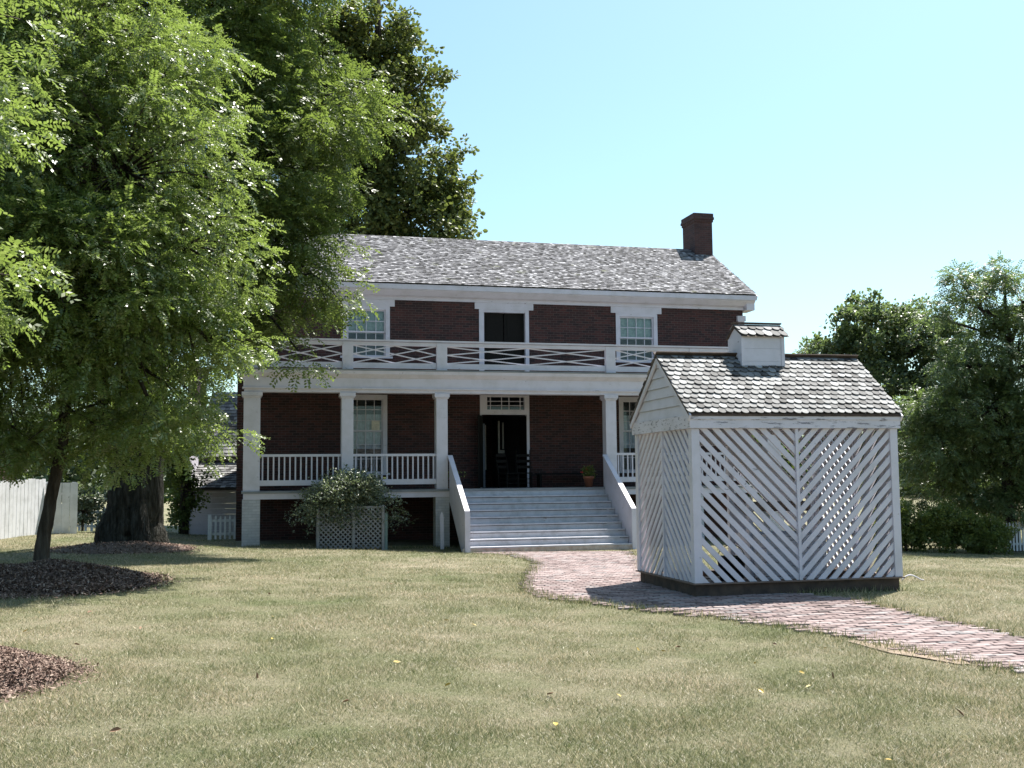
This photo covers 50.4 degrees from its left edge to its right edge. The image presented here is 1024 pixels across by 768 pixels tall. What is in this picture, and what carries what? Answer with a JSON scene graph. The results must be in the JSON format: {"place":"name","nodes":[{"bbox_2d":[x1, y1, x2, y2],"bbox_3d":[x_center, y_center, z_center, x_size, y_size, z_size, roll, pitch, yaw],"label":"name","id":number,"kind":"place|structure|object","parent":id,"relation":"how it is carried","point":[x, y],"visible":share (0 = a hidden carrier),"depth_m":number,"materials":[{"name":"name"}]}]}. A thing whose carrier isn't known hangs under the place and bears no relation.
{"place":"outdoors","nodes":[
{"label":"outdoors","id":0,"kind":"place"},
{"bbox_2d":[0,487,1023,767],"bbox_3d":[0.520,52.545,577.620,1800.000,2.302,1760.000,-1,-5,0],"label":"lawn","id":1,"kind":"structure","parent":0,"point":[536,687],"depth_m":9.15,"materials":[{"name":"green plant"}]},
{"bbox_2d":[0,438,26,480],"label":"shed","id":2,"kind":"structure","parent":1,"relation":"on","point":[6,469],"depth_m":34.85,"materials":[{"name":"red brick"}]},
{"bbox_2d":[0,478,45,538],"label":"board fence","id":3,"kind":"object","parent":1,"relation":"on","point":[21,507],"visible":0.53,"depth_m":27.83,"materials":[{"name":"white wood"}]},
{"bbox_2d":[0,0,90,370],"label":"locust tree","id":4,"kind":"object","parent":1,"relation":"on","point":[6,322],"visible":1,"depth_m":9.62,"materials":[{"name":"green plant"}]},
{"bbox_2d":[0,645,106,703],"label":"mulch mound","id":5,"kind":"object","parent":1,"relation":"on","point":[22,667],"visible":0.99,"depth_m":8.10,"materials":[{"name":"brown wood"}]},
{"bbox_2d":[45,482,77,533],"bbox_3d":[-12.055,3.353,29.035,0.841,1.491,0.188,2,-5,-25],"label":"board fence","id":6,"kind":"object","parent":1,"relation":"on","point":[68,498],"visible":0.53,"depth_m":29.02,"materials":[{"name":"white wood"}]},
{"bbox_2d":[61,504,105,530],"bbox_3d":[-12.646,4.018,32.389,1.582,0.916,0.180,0,-5,-11],"label":"picket fence","id":7,"kind":"object","parent":1,"relation":"on","point":[91,525],"visible":0.17,"depth_m":32.30,"materials":[{"name":"white wood"}]},
{"bbox_2d":[69,481,107,530],"bbox_3d":[-12.322,3.531,31.637,1.433,1.475,1.274,-1,-5,0],"label":"garden shrub","id":8,"kind":"object","parent":1,"relation":"on","point":[88,502],"visible":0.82,"depth_m":31.52,"materials":[{"name":"green plant"}]},
{"bbox_2d":[0,557,185,599],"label":"mulch mound","id":9,"kind":"object","parent":1,"relation":"on","point":[50,577],"visible":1,"depth_m":14.75,"materials":[{"name":"brown wood"}]},
{"bbox_2d":[109,727,120,731],"bbox_3d":[-2.400,2.092,6.578,0.072,0.014,0.029,-11,39,-17],"label":"dead leaf","id":10,"kind":"object","parent":1,"relation":"on","point":[115,729],"visible":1,"depth_m":6.58,"materials":[{"name":"brown plant"}]},
{"bbox_2d":[30,540,205,554],"bbox_3d":[-8.483,3.524,23.585,3.623,0.256,3.784,-1,-5,0],"label":"mulch mound","id":11,"kind":"object","parent":1,"relation":"on","point":[131,547],"visible":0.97,"depth_m":22.93,"materials":[{"name":"brown wood"}]},
{"bbox_2d":[0,0,296,560],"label":"young locust tree","id":12,"kind":"object","parent":1,"relation":"on","point":[116,253],"visible":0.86,"depth_m":15.97,"materials":[{"name":"green plant"}]},
{"bbox_2d":[141,411,212,533],"bbox_3d":[-11.422,2.910,36.405,2.696,4.322,2.580,-1,-5,0],"label":"shade tree","id":13,"kind":"object","parent":1,"relation":"on","point":[185,500],"visible":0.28,"depth_m":36.13,"materials":[{"name":"green plant"}]},
{"bbox_2d":[186,368,236,535],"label":"outbuilding","id":14,"kind":"structure","parent":1,"relation":"on","point":[222,491],"depth_m":38.42,"materials":[{"name":"white paint"}]},
{"bbox_2d":[11,0,423,542],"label":"old locust tree","id":15,"kind":"object","parent":1,"relation":"on","point":[255,31],"visible":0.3,"depth_m":24.03,"materials":[{"name":"green plant"}]},
{"bbox_2d":[208,515,235,539],"bbox_3d":[-8.098,4.423,33.349,2.359,0.865,0.180,1,-5,-18],"label":"picket fence","id":16,"kind":"object","parent":1,"relation":"on","point":[220,520],"visible":0.41,"depth_m":33.03,"materials":[{"name":"white wood"}]},
{"bbox_2d":[283,464,417,548],"bbox_3d":[-4.329,3.311,29.675,3.693,2.361,2.500,1,-5,-14],"label":"rose bush","id":17,"kind":"object","parent":1,"relation":"on","point":[351,490],"visible":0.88,"depth_m":29.41,"materials":[{"name":"green plant"}]},
{"bbox_2d":[316,505,387,549],"bbox_3d":[-4.401,3.932,29.779,1.925,1.220,0.850,1,-5,-14],"label":"lattice screen","id":18,"kind":"object","parent":1,"relation":"on","point":[384,534],"visible":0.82,"depth_m":29.42,"materials":[{"name":"white wood"}]},
{"bbox_2d":[222,0,487,239],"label":"tulip tree","id":19,"kind":"object","parent":1,"relation":"on","point":[437,199],"visible":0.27,"depth_m":49.98,"materials":[{"name":"green plant"}]},
{"bbox_2d":[440,511,443,548],"bbox_3d":[-1.949,4.095,30.281,0.100,1.100,0.025,1,-9,-14],"label":"picket","id":20,"kind":"object","parent":1,"relation":"on","point":[441,531],"visible":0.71,"depth_m":30.27,"materials":[{"name":"white paint"}]},
{"bbox_2d":[235,213,783,552],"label":"brick house","id":21,"kind":"structure","parent":1,"relation":"on","point":[471,358],"depth_m":33.96,"materials":[{"name":"brick"}]},
{"bbox_2d":[340,305,392,358],"bbox_3d":[-4.583,-1.576,34.032,1.650,1.890,0.710,1,-5,-14],"label":"window","id":22,"kind":"structure","parent":21,"relation":"in","point":[374,328],"depth_m":33.95,"materials":[{"name":"white paint"}]},
{"bbox_2d":[353,394,389,474],"bbox_3d":[-4.564,1.607,33.753,1.520,2.720,0.710,1,-5,-14],"label":"window","id":23,"kind":"structure","parent":21,"relation":"in","point":[369,411],"depth_m":33.68,"materials":[{"name":"white paint"}]},
{"bbox_2d":[482,424,484,487],"bbox_3d":[-1.082,2.405,36.578,0.360,2.150,0.050,1,-5,-14],"label":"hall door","id":24,"kind":"structure","parent":21,"relation":"in","point":[483,424],"depth_m":36.58,"materials":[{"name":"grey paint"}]},
{"bbox_2d":[479,309,528,370],"bbox_3d":[-0.271,-1.243,34.891,1.640,2.270,0.230,1,-5,-14],"label":"upper door","id":25,"kind":"structure","parent":21,"relation":"in","point":[516,322],"depth_m":34.95,"materials":[{"name":"black paint"}]},
{"bbox_2d":[478,395,529,487],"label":"front door","id":26,"kind":"structure","parent":21,"relation":"in","point":[524,431],"depth_m":34.67,"materials":[{"name":"white paint"}]},
{"bbox_2d":[495,454,517,487],"bbox_3d":[-0.165,2.702,33.858,0.500,1.050,0.572,4,-7,-42],"label":"wooden chair","id":27,"kind":"object","parent":21,"relation":"on","point":[503,467],"visible":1,"depth_m":33.95,"materials":[{"name":"black paint"}]},
{"bbox_2d":[515,450,532,487],"bbox_3d":[0.373,2.643,34.054,0.500,1.190,0.571,0,-5,-5],"label":"wooden chair","id":28,"kind":"object","parent":21,"relation":"on","point":[525,466],"visible":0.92,"depth_m":34.26,"materials":[{"name":"black paint"}]},
{"bbox_2d":[534,473,585,486],"bbox_3d":[1.636,3.041,34.442,1.800,0.440,0.400,1,-5,-14],"label":"porch bench","id":29,"kind":"object","parent":21,"relation":"on","point":[539,479],"visible":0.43,"depth_m":34.19,"materials":[{"name":"black paint"}]},
{"bbox_2d":[580,465,596,486],"bbox_3d":[2.321,2.769,32.782,0.557,0.681,0.504,-1,-5,0],"label":"flower pot","id":30,"kind":"object","parent":21,"relation":"on","point":[589,478],"visible":1,"depth_m":32.68,"materials":[{"name":"ceramic"}]},
{"bbox_2d":[615,313,657,362],"bbox_3d":[4.056,-1.475,36.178,1.650,1.890,0.710,1,-5,-14],"label":"window","id":31,"kind":"structure","parent":21,"relation":"in","point":[631,328],"depth_m":36.08,"materials":[{"name":"white paint"}]},
{"bbox_2d":[618,397,658,472],"bbox_3d":[4.071,1.708,35.897,1.520,2.720,0.710,1,-5,-14],"label":"window","id":32,"kind":"structure","parent":21,"relation":"in","point":[626,404],"depth_m":35.70,"materials":[{"name":"white paint"}]},
{"bbox_2d":[0,389,1018,501],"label":"distant wood","id":33,"kind":"object","parent":1,"relation":"on","point":[72,477],"visible":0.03,"depth_m":124.64,"materials":[{"name":"green plant"}]},
{"bbox_2d":[503,554,1010,671],"bbox_3d":[1.949,3.349,18.753,4.438,0.460,21.162,0,-5,-6],"label":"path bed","id":34,"kind":"object","parent":1,"relation":"on","point":[764,624],"visible":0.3,"depth_m":11.65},
{"bbox_2d":[629,322,904,596],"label":"well house","id":35,"kind":"structure","parent":1,"relation":"on","point":[756,381],"depth_m":14.30,"materials":[{"name":"white wood"}]},
{"bbox_2d":[718,545,744,580],"bbox_3d":[2.910,2.380,14.429,0.392,0.494,0.386,1,-5,-13],"label":"well","id":36,"kind":"object","parent":35,"relation":"on","point":[739,560],"visible":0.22,"depth_m":14.28,"materials":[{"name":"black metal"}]},
{"bbox_2d":[738,496,826,578],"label":"well curb","id":37,"kind":"structure","parent":1,"relation":"on","point":[772,544],"depth_m":14.97,"materials":[{"name":"white paint"}]},
{"bbox_2d":[792,287,1023,514],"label":"maple tree","id":38,"kind":"object","parent":1,"relation":"on","point":[887,347],"visible":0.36,"depth_m":46.34,"materials":[{"name":"green plant"}]},
{"bbox_2d":[871,497,945,552],"bbox_3d":[12.060,4.387,33.386,2.584,1.960,1.851,-1,-5,0],"label":"hedge bush","id":39,"kind":"object","parent":1,"relation":"on","point":[915,531],"visible":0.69,"depth_m":32.91,"materials":[{"name":"green plant"}]},
{"bbox_2d":[849,640,970,663],"bbox_3d":[3.548,2.389,9.732,0.413,0.009,1.407,1,-5,-15],"label":"bare earth edge","id":40,"kind":"object","parent":1,"relation":"on","point":[911,654],"visible":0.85,"depth_m":9.60,"materials":[{"name":"beige soil"}]},
{"bbox_2d":[876,250,1023,551],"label":"locust tree","id":41,"kind":"object","parent":1,"relation":"on","point":[984,394],"visible":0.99,"depth_m":34.51,"materials":[{"name":"green plant"}]},
{"bbox_2d":[918,498,991,552],"bbox_3d":[13.486,4.337,33.127,2.419,1.762,1.780,-1,-5,0],"label":"hedge bush","id":42,"kind":"object","parent":1,"relation":"on","point":[955,524],"visible":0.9,"depth_m":32.73,"materials":[{"name":"green plant"}]},
{"bbox_2d":[955,513,1019,554],"bbox_3d":[14.424,4.648,33.127,1.793,1.489,1.878,-1,-5,0],"label":"hedge bush","id":43,"kind":"object","parent":1,"relation":"on","point":[998,535],"visible":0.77,"depth_m":32.64,"materials":[{"name":"green plant"}]},
{"bbox_2d":[989,522,1023,551],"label":"picket fence","id":44,"kind":"object","parent":1,"relation":"on","point":[1017,543],"visible":0.38,"depth_m":34.39,"materials":[{"name":"white wood"}]},
{"bbox_2d":[0,533,1023,767],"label":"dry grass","id":45,"kind":"structure","parent":0,"point":[489,678],"depth_m":8.33,"materials":[{"name":"plant"}]},
{"bbox_2d":[11,0,1023,481],"label":"sky","id":46,"kind":"structure","parent":0,"point":[833,148],"materials":[{"name":"blue"}]},
{"bbox_2d":[476,551,1023,673],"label":"brick path","id":47,"kind":"structure","parent":0,"point":[606,576],"depth_m":12.67,"materials":[{"name":"red brick"}]},
{"bbox_2d":[824,458,862,521],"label":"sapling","id":48,"kind":"object","parent":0,"point":[844,480],"visible":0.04,"depth_m":43.56,"materials":[{"name":"green plant"}]},
{"bbox_2d":[974,454,1000,492],"bbox_3d":[18.004,3.937,39.774,1.906,3.328,1.820,1,-5,-12],"label":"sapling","id":49,"kind":"object","parent":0,"point":[987,478],"visible":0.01,"depth_m":39.74,"materials":[{"name":"green plant"}]}
]}

